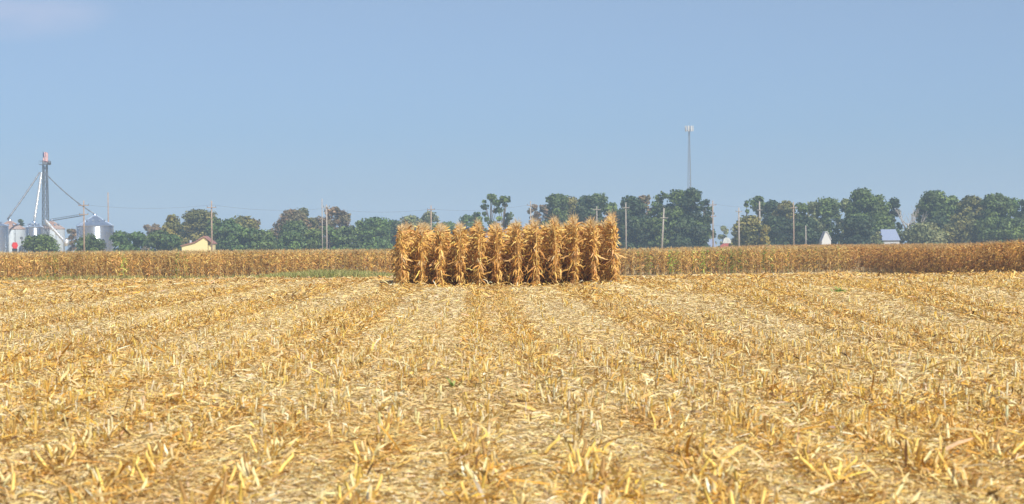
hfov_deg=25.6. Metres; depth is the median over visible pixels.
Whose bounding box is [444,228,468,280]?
corn plant
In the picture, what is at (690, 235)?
broadleaf tree
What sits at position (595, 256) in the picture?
corn plant
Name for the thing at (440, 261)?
corn plant
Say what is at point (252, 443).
cut stalk
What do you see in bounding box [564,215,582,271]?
corn plant
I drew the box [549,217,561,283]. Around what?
corn plant
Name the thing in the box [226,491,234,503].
cut stalk
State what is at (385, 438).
cut stalk
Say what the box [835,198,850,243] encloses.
broadleaf tree
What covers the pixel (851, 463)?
cut stalk
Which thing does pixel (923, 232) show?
bush
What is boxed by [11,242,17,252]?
tractor
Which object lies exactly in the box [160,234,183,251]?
broadleaf tree
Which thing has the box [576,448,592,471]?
cut stalk
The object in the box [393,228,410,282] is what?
corn plant
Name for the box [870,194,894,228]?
broadleaf tree
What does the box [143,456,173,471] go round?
cut stalk
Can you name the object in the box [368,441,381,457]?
cut stalk
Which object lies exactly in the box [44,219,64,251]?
grain bin
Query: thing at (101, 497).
cut stalk
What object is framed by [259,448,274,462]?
cut stalk
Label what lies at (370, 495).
cut stalk
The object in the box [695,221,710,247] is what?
broadleaf tree
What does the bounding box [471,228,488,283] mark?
corn plant
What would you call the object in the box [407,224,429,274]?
corn plant
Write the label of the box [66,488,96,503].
cut stalk
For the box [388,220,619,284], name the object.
standing corn
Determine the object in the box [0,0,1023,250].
sky
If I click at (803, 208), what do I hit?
broadleaf tree
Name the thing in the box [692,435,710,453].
cut stalk
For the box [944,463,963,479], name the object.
cut stalk
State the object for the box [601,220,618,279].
corn plant
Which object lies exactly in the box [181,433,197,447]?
cut stalk
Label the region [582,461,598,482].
cut stalk
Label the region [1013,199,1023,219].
broadleaf tree
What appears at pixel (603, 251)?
corn plant
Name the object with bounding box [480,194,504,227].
broadleaf tree
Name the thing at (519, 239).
corn plant
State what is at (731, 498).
cut stalk
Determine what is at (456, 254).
corn plant
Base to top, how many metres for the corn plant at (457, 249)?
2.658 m
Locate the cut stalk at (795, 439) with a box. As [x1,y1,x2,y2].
[793,432,796,447]
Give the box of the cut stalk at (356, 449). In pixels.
[352,440,374,461]
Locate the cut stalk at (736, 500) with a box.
[721,490,739,503]
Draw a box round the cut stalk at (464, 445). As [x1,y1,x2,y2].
[459,440,476,455]
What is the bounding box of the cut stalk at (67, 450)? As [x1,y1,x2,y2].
[58,441,71,455]
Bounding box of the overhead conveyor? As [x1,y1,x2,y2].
[51,214,82,220]
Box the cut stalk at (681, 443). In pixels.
[669,434,685,449]
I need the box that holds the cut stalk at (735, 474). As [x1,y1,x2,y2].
[733,468,748,491]
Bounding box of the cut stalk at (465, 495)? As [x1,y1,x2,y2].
[457,481,473,503]
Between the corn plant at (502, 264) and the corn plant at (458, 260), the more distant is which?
the corn plant at (502, 264)
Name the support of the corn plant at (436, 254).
on the ground at (582, 376)
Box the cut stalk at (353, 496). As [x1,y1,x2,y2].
[349,492,355,503]
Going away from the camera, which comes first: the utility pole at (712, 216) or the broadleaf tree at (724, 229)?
the utility pole at (712, 216)
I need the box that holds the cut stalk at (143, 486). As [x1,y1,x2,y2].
[117,478,147,497]
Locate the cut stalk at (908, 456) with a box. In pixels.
[894,446,910,465]
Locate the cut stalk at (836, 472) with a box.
[819,460,854,477]
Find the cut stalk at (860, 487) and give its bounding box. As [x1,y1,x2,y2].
[847,477,868,494]
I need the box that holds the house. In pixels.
[180,236,216,251]
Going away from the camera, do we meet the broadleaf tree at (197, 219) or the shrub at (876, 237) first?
the shrub at (876, 237)
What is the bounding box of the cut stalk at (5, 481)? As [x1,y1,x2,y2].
[0,472,11,490]
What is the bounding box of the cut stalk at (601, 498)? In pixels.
[598,490,609,503]
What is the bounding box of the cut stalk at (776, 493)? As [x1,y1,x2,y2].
[773,486,779,502]
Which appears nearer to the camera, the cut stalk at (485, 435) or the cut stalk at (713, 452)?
the cut stalk at (713, 452)
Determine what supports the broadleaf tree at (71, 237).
on the ground at (582, 376)
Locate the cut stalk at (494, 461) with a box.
[469,450,500,467]
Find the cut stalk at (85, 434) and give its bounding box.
[77,429,87,444]
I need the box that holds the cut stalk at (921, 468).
[920,453,938,477]
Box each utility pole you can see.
[78,201,88,250]
[107,192,108,221]
[207,201,215,250]
[322,208,322,249]
[323,205,329,249]
[427,205,434,229]
[622,202,628,249]
[660,208,664,247]
[709,201,715,247]
[736,208,741,245]
[790,202,796,244]
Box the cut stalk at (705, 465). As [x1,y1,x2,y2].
[685,458,708,481]
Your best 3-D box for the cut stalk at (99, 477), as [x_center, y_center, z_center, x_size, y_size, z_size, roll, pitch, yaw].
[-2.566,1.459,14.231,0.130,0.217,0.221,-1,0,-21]
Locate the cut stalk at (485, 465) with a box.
[476,455,494,475]
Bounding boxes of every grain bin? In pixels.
[0,222,8,252]
[4,219,24,252]
[25,221,43,251]
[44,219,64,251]
[76,214,113,251]
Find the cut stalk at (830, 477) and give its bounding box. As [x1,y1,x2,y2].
[822,462,841,487]
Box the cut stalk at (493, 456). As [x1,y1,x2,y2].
[491,451,498,464]
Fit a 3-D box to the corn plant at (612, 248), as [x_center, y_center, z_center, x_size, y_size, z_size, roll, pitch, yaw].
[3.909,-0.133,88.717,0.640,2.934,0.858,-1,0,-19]
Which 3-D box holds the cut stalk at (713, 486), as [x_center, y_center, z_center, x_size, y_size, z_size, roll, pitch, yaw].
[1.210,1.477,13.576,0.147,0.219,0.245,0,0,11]
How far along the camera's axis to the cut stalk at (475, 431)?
17.33 m
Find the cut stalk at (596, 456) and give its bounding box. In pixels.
[589,446,600,466]
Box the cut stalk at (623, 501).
[603,493,629,503]
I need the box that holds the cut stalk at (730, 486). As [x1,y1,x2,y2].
[717,475,733,499]
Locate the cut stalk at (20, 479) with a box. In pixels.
[7,471,28,485]
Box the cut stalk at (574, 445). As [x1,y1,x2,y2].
[569,440,584,452]
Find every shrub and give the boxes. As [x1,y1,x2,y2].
[21,234,61,253]
[74,233,106,251]
[870,231,884,244]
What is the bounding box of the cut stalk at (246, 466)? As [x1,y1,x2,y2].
[243,462,249,475]
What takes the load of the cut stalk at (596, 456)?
on the ground at (582, 376)
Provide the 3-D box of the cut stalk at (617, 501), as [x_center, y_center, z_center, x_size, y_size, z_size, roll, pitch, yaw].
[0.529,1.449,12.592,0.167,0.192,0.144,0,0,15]
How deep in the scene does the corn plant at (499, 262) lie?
89.48 m
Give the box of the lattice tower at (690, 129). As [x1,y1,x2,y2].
[685,126,693,188]
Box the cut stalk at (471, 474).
[464,462,489,481]
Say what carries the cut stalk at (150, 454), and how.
on the ground at (582, 376)
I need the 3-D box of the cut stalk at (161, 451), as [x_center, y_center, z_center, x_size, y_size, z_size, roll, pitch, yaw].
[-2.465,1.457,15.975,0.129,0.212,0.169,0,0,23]
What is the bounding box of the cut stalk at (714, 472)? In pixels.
[712,469,725,496]
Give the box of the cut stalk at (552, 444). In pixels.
[528,435,559,454]
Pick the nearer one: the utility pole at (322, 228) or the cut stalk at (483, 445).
the cut stalk at (483, 445)
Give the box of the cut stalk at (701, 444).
[691,434,711,452]
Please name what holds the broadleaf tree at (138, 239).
on the ground at (582, 376)
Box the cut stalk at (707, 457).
[702,451,732,471]
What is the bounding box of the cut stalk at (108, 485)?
[85,477,121,498]
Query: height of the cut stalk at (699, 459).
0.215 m
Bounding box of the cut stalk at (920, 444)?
[911,441,922,460]
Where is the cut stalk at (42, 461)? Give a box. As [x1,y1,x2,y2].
[34,450,65,472]
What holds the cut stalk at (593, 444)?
on the ground at (582, 376)
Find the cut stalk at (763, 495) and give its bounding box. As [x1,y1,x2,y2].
[752,487,769,503]
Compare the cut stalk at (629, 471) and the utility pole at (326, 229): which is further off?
the utility pole at (326, 229)
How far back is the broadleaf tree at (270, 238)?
601.30 m
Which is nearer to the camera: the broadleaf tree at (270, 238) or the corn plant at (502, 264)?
the corn plant at (502, 264)
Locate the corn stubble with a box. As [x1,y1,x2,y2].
[0,274,1023,441]
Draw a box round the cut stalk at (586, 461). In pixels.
[583,457,589,470]
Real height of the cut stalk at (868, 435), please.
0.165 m
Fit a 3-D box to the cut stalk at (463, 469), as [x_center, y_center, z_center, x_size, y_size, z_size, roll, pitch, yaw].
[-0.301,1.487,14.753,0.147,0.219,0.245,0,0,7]
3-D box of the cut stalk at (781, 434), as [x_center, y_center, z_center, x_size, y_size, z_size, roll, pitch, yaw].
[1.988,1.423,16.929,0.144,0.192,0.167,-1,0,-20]
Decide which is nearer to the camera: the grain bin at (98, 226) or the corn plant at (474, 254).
the corn plant at (474, 254)
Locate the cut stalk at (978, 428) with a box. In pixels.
[972,422,991,437]
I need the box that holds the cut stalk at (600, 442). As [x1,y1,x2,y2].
[575,439,605,457]
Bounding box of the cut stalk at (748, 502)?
[741,492,757,503]
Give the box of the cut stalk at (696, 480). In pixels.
[691,472,702,493]
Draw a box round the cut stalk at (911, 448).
[891,439,912,458]
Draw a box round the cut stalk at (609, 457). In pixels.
[601,451,616,472]
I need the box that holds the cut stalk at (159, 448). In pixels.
[157,441,169,459]
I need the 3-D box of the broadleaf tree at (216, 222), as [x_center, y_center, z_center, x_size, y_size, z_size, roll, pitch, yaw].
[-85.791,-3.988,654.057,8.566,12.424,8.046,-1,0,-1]
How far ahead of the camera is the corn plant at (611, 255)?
89.35 m
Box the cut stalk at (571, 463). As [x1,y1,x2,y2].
[563,453,579,479]
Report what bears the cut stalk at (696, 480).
on the ground at (582, 376)
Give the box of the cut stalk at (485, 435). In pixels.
[456,431,487,448]
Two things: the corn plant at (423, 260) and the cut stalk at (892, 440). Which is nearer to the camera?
the cut stalk at (892, 440)
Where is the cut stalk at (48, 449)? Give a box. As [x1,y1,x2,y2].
[44,442,70,459]
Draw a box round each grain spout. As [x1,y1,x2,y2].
[7,172,39,219]
[33,172,41,220]
[43,171,94,213]
[44,219,64,241]
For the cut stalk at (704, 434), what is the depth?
16.55 m
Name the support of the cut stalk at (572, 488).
on the ground at (582, 376)
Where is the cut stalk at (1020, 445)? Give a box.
[995,438,1023,459]
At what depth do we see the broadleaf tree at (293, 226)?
626.52 m
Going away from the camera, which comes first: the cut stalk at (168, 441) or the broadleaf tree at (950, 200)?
the cut stalk at (168, 441)
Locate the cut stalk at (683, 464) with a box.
[666,449,695,469]
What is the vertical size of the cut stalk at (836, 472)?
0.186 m
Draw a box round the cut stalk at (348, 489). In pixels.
[344,480,367,503]
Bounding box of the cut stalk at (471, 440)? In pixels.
[464,431,477,444]
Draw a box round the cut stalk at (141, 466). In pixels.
[124,452,145,471]
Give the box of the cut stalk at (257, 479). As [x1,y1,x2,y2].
[245,467,271,490]
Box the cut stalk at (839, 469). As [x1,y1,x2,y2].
[830,460,844,483]
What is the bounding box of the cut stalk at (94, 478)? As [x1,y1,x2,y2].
[82,467,118,487]
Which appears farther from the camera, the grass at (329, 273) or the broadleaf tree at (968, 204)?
the broadleaf tree at (968, 204)
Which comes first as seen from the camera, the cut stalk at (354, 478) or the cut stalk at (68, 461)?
the cut stalk at (354, 478)
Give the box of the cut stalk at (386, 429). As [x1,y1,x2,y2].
[374,423,389,441]
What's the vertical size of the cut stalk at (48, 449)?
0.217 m
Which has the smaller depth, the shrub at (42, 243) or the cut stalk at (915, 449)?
the cut stalk at (915, 449)
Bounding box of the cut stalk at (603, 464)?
[597,457,617,478]
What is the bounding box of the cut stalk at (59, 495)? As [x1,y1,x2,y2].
[57,490,86,503]
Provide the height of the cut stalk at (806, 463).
0.201 m
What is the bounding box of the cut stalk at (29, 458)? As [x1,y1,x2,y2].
[20,456,36,472]
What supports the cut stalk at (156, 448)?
on the ground at (582, 376)
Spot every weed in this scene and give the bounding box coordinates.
[447,378,462,386]
[830,286,850,291]
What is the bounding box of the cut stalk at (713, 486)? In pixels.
[706,477,722,496]
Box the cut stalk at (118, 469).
[103,460,125,484]
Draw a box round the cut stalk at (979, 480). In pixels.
[972,473,991,488]
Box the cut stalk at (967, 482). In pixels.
[952,469,970,486]
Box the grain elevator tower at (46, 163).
[39,160,50,235]
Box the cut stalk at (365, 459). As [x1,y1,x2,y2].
[363,451,382,468]
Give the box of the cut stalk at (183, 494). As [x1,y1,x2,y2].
[178,479,193,503]
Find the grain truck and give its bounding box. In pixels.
[720,237,731,248]
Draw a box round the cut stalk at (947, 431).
[933,423,957,441]
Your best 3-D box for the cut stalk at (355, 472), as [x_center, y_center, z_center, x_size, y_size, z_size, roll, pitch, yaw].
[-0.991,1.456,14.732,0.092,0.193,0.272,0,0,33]
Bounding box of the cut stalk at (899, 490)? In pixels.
[877,482,904,503]
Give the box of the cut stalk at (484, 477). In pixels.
[475,473,486,496]
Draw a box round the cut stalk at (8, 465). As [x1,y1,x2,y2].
[4,454,16,471]
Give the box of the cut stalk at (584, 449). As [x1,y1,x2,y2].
[579,439,587,459]
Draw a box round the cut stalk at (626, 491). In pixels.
[618,475,636,501]
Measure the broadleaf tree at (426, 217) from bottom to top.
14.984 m
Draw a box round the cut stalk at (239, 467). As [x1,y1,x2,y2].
[236,461,260,481]
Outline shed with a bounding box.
[819,231,831,244]
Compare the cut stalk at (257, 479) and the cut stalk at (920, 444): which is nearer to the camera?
the cut stalk at (257, 479)
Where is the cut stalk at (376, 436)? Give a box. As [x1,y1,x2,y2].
[372,433,401,450]
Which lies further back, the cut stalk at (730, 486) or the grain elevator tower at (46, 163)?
the grain elevator tower at (46, 163)
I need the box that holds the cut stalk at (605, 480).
[596,467,611,490]
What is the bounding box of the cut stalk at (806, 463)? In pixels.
[799,454,834,474]
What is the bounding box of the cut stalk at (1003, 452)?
[990,443,1011,457]
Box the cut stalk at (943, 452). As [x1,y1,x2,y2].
[937,445,945,466]
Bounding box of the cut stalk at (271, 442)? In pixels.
[270,436,290,449]
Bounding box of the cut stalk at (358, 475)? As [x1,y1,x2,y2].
[350,464,363,485]
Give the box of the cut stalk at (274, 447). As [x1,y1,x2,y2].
[262,439,279,453]
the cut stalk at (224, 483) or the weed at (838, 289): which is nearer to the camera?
the cut stalk at (224, 483)
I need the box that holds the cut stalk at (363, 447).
[356,441,366,455]
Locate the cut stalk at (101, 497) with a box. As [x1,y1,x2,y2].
[85,487,112,503]
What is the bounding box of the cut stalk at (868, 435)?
[862,428,893,441]
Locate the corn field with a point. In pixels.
(978, 257)
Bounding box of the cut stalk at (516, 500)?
[511,491,532,503]
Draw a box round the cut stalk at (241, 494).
[238,480,247,503]
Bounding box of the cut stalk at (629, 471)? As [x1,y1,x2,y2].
[596,467,631,488]
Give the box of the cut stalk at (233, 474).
[226,465,237,490]
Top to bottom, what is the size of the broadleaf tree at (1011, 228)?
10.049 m
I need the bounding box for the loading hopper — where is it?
[63,239,69,251]
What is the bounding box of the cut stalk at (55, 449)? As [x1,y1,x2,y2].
[47,447,64,462]
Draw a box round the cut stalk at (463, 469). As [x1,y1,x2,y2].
[461,461,475,476]
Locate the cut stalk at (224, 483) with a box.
[208,472,238,498]
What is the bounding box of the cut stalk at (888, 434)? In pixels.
[865,430,890,448]
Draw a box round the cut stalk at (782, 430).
[771,420,789,436]
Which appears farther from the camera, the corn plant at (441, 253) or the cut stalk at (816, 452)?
the corn plant at (441, 253)
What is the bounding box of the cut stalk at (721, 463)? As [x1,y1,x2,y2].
[710,459,723,475]
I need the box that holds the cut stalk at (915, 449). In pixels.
[912,437,924,457]
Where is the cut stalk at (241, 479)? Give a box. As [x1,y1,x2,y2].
[234,472,259,498]
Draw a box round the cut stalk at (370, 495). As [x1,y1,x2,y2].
[366,484,378,503]
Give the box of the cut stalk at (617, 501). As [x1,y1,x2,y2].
[595,494,620,503]
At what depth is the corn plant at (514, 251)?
89.21 m
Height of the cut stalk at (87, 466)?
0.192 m
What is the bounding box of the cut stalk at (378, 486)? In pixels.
[374,473,383,500]
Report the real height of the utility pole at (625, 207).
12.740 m
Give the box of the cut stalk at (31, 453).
[20,449,49,466]
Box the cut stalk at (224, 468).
[216,464,235,482]
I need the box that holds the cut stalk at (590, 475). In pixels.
[585,466,592,487]
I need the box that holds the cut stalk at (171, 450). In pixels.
[164,444,178,460]
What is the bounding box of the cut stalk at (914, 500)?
[888,490,928,503]
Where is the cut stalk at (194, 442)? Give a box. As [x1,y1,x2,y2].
[188,434,202,448]
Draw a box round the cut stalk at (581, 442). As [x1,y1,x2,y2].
[561,439,583,451]
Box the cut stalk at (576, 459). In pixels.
[573,450,577,464]
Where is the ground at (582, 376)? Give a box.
[0,246,1023,503]
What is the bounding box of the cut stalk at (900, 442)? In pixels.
[898,437,910,458]
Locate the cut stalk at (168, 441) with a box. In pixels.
[155,438,180,453]
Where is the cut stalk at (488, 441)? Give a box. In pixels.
[469,437,490,446]
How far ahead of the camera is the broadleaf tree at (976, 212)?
640.82 m
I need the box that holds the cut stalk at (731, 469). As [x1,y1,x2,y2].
[721,465,733,484]
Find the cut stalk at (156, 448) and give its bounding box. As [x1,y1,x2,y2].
[141,438,160,455]
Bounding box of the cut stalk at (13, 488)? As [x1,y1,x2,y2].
[5,471,27,499]
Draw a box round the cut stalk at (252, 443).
[248,434,263,457]
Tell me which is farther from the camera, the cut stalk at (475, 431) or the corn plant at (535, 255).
the corn plant at (535, 255)
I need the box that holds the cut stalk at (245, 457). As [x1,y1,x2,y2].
[238,452,257,473]
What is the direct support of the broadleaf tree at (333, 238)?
on the ground at (582, 376)
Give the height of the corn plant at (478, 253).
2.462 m
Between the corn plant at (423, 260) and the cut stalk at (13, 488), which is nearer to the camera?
the cut stalk at (13, 488)
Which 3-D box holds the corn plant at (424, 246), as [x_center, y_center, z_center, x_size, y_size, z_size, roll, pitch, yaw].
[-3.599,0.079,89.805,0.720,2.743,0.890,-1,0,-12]
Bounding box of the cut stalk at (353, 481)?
[345,471,362,495]
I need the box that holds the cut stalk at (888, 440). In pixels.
[886,437,890,448]
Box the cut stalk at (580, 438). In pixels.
[569,427,582,443]
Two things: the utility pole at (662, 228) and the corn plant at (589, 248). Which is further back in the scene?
the utility pole at (662, 228)
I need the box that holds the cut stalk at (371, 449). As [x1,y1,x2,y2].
[353,439,378,455]
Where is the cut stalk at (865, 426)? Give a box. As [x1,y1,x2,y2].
[854,423,871,437]
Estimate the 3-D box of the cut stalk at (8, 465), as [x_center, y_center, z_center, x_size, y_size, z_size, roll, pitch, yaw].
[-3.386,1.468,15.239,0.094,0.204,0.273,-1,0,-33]
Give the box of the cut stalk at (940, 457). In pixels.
[936,448,948,466]
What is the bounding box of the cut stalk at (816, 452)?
[800,445,819,463]
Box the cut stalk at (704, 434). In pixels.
[691,430,705,449]
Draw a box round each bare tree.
[894,206,917,229]
[905,212,925,224]
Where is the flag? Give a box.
[43,152,47,161]
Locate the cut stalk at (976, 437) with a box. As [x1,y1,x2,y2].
[972,430,990,449]
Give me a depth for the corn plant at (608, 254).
89.74 m
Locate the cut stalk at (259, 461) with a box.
[244,448,261,465]
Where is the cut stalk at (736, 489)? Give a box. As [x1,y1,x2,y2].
[716,482,758,499]
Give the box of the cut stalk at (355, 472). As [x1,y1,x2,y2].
[354,461,368,477]
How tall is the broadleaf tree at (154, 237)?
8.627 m
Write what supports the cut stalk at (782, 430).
on the ground at (582, 376)
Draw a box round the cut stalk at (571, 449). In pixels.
[568,441,593,460]
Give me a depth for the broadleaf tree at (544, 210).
710.04 m
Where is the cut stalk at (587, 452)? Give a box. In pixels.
[578,446,590,467]
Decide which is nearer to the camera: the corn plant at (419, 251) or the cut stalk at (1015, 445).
the cut stalk at (1015, 445)
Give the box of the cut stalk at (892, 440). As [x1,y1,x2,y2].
[890,438,896,448]
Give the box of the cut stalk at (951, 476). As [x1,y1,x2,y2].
[947,467,969,491]
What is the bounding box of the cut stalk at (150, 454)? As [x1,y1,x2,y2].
[147,443,157,461]
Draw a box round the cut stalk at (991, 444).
[984,437,999,452]
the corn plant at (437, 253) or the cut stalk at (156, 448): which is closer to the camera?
the cut stalk at (156, 448)
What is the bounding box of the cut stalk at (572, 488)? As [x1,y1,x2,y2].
[567,469,591,496]
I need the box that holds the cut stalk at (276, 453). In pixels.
[274,443,296,459]
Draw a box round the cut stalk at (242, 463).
[235,457,258,474]
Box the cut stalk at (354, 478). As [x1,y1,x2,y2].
[333,469,369,484]
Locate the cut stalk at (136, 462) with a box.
[125,456,139,477]
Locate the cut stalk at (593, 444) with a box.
[567,439,595,457]
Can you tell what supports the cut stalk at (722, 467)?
on the ground at (582, 376)
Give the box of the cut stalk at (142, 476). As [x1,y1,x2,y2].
[135,463,168,489]
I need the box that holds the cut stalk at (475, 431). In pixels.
[462,425,486,441]
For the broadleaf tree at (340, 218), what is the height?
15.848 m
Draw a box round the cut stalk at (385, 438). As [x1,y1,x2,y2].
[372,433,404,447]
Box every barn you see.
[706,239,716,247]
[879,229,899,243]
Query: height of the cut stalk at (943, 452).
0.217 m
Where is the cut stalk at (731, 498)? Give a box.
[729,491,734,503]
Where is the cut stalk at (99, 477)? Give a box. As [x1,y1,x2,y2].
[94,465,117,489]
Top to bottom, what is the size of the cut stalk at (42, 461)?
0.201 m
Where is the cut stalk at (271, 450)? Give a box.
[254,436,273,456]
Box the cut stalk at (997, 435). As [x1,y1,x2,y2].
[988,428,1012,446]
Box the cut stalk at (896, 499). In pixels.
[894,491,904,503]
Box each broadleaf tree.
[18,219,24,226]
[65,228,76,250]
[109,230,132,252]
[119,231,147,252]
[141,224,151,250]
[143,230,173,251]
[148,223,160,249]
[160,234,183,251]
[161,214,184,250]
[179,222,197,238]
[180,208,217,243]
[205,217,222,244]
[208,218,240,250]
[227,227,265,251]
[232,215,258,229]
[243,229,277,251]
[267,209,311,237]
[271,220,310,250]
[276,231,307,250]
[297,207,317,228]
[298,228,321,250]
[311,216,324,248]
[317,225,344,250]
[319,206,350,245]
[329,226,361,249]
[350,220,366,243]
[352,229,389,250]
[359,217,394,249]
[387,219,408,245]
[399,215,423,231]
[418,210,439,228]
[430,221,456,238]
[459,214,474,239]
[468,212,486,231]
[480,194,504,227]
[494,195,513,237]
[527,204,539,222]
[534,204,548,227]
[540,193,569,225]
[558,196,578,224]
[575,195,601,223]
[589,193,614,224]
[606,202,623,242]
[615,195,649,244]
[616,215,655,249]
[633,217,668,249]
[637,195,650,213]
[647,191,673,219]
[652,206,684,247]
[663,215,710,249]
[665,189,685,225]
[675,187,709,244]
[695,199,715,246]
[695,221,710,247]
[718,226,728,246]
[728,215,770,246]
[744,200,748,214]
[747,196,766,238]
[758,199,781,235]
[759,226,769,245]
[765,215,792,245]
[772,200,800,242]
[784,216,821,245]
[794,202,809,217]
[801,201,832,231]
[812,196,844,244]
[815,219,838,244]
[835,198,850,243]
[838,215,876,244]
[839,187,883,231]
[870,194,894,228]
[872,213,896,231]
[887,197,904,243]
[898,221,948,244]
[914,190,955,223]
[924,215,962,243]
[941,218,980,243]
[944,195,961,215]
[948,195,983,241]
[972,216,1009,241]
[974,200,983,215]
[978,192,1014,221]
[984,217,1023,242]
[1007,197,1021,239]
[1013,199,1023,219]
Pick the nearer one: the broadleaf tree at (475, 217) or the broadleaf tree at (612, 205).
the broadleaf tree at (612, 205)
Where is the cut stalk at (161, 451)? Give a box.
[153,445,171,462]
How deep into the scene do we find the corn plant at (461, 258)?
88.49 m
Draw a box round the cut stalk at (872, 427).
[863,424,880,434]
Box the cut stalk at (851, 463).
[822,456,857,474]
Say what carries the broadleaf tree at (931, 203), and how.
on the ground at (582, 376)
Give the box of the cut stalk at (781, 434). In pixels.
[776,429,782,442]
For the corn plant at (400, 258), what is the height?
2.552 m
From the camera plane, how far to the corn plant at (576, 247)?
88.82 m
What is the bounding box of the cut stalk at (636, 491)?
[627,478,654,499]
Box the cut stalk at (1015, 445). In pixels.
[1001,436,1023,453]
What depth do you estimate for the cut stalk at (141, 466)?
15.26 m
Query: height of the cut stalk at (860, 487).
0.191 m
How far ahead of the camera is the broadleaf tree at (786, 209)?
639.61 m
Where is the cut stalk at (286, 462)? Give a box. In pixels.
[266,452,293,476]
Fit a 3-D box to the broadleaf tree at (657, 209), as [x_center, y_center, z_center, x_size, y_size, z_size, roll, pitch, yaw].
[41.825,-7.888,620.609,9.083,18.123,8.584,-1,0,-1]
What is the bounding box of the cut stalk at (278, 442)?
[276,436,302,448]
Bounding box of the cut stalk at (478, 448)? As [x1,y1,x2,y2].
[463,442,481,456]
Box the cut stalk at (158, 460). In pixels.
[152,455,171,465]
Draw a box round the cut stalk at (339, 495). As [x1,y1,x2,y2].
[335,482,341,500]
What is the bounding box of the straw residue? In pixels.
[0,265,1023,503]
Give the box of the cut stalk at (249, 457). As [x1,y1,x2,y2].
[246,443,262,459]
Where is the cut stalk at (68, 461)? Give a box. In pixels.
[61,444,76,466]
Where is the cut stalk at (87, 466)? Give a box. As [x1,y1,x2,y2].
[85,462,111,481]
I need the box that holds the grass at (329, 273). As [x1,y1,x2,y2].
[0,267,395,280]
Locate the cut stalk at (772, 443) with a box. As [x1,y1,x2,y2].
[768,428,780,446]
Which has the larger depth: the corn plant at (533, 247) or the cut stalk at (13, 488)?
the corn plant at (533, 247)
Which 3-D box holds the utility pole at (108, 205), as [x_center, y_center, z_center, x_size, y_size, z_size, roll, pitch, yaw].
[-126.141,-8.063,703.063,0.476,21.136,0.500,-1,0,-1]
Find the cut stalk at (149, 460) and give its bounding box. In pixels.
[145,451,158,471]
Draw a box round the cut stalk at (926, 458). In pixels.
[907,448,931,468]
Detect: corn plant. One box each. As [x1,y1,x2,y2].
[393,224,412,284]
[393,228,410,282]
[394,225,408,284]
[394,229,412,284]
[396,224,410,281]
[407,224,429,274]
[408,228,431,281]
[409,223,430,279]
[411,230,428,284]
[412,222,425,281]
[412,222,431,275]
[413,230,428,281]
[427,229,447,281]
[428,225,448,279]
[429,224,449,275]
[429,228,446,281]
[431,228,449,285]
[432,224,447,284]
[434,225,453,269]
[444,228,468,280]
[449,225,470,276]
[449,226,466,286]
[451,223,467,266]
[452,224,465,271]
[454,227,470,286]
[466,226,485,284]
[467,224,486,269]
[469,229,489,277]
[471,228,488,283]
[472,221,484,273]
[472,221,488,279]
[472,223,490,285]
[472,229,489,285]
[472,234,485,276]
[485,220,506,284]
[485,227,503,270]
[487,225,512,279]
[487,227,502,284]
[487,231,505,281]
[489,229,505,267]
[489,237,507,284]
[490,224,509,285]
[506,219,527,285]
[506,224,529,278]
[507,219,525,283]
[508,221,524,272]
[509,222,522,285]
[510,218,523,277]
[522,221,549,284]
[524,225,543,275]
[527,220,548,276]
[528,222,546,284]
[529,221,543,277]
[529,226,544,280]
[541,220,564,279]
[547,226,563,273]
[548,214,561,275]
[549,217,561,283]
[549,220,562,273]
[549,220,568,278]
[562,217,582,281]
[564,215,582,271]
[564,217,582,277]
[565,217,582,263]
[566,220,580,281]
[566,220,584,283]
[567,214,585,282]
[567,220,583,276]
[567,225,586,273]
[582,216,600,282]
[582,221,605,281]
[582,226,602,277]
[585,221,608,281]
[586,215,599,268]
[588,222,602,281]
[588,223,601,272]
[599,217,619,278]
[599,219,619,281]
[600,218,607,282]
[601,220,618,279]
[604,213,620,281]
[604,220,610,276]
[604,221,621,281]
[605,211,622,282]
[606,217,627,281]
[606,220,622,282]
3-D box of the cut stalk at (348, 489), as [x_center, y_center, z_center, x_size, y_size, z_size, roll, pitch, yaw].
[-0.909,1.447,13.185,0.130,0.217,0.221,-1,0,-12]
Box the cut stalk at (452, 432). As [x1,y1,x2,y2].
[447,423,470,444]
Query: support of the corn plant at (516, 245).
on the ground at (582, 376)
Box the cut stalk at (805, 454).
[800,447,827,470]
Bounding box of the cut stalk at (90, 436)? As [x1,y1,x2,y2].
[79,432,91,447]
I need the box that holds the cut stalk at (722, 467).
[710,455,730,474]
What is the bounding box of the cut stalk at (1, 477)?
[0,467,20,483]
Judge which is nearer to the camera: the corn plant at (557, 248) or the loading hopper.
the corn plant at (557, 248)
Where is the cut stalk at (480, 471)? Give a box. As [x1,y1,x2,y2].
[474,456,498,479]
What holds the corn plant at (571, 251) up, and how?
on the ground at (582, 376)
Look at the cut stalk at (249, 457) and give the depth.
15.97 m
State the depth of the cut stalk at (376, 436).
16.87 m
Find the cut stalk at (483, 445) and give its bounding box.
[479,439,495,458]
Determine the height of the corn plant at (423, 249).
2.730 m
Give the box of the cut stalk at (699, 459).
[681,448,704,467]
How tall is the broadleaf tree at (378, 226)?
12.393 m
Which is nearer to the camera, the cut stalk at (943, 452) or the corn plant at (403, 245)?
the cut stalk at (943, 452)
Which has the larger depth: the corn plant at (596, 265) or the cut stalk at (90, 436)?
the corn plant at (596, 265)
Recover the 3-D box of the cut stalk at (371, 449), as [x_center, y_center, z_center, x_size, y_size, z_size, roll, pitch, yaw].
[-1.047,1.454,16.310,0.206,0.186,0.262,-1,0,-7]
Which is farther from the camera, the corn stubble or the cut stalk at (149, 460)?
the corn stubble
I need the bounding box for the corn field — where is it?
[0,238,1023,279]
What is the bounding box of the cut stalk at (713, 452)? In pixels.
[707,448,725,461]
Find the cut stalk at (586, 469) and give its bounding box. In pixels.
[585,465,606,473]
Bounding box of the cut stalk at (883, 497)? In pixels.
[879,491,886,503]
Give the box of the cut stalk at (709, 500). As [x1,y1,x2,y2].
[702,486,729,503]

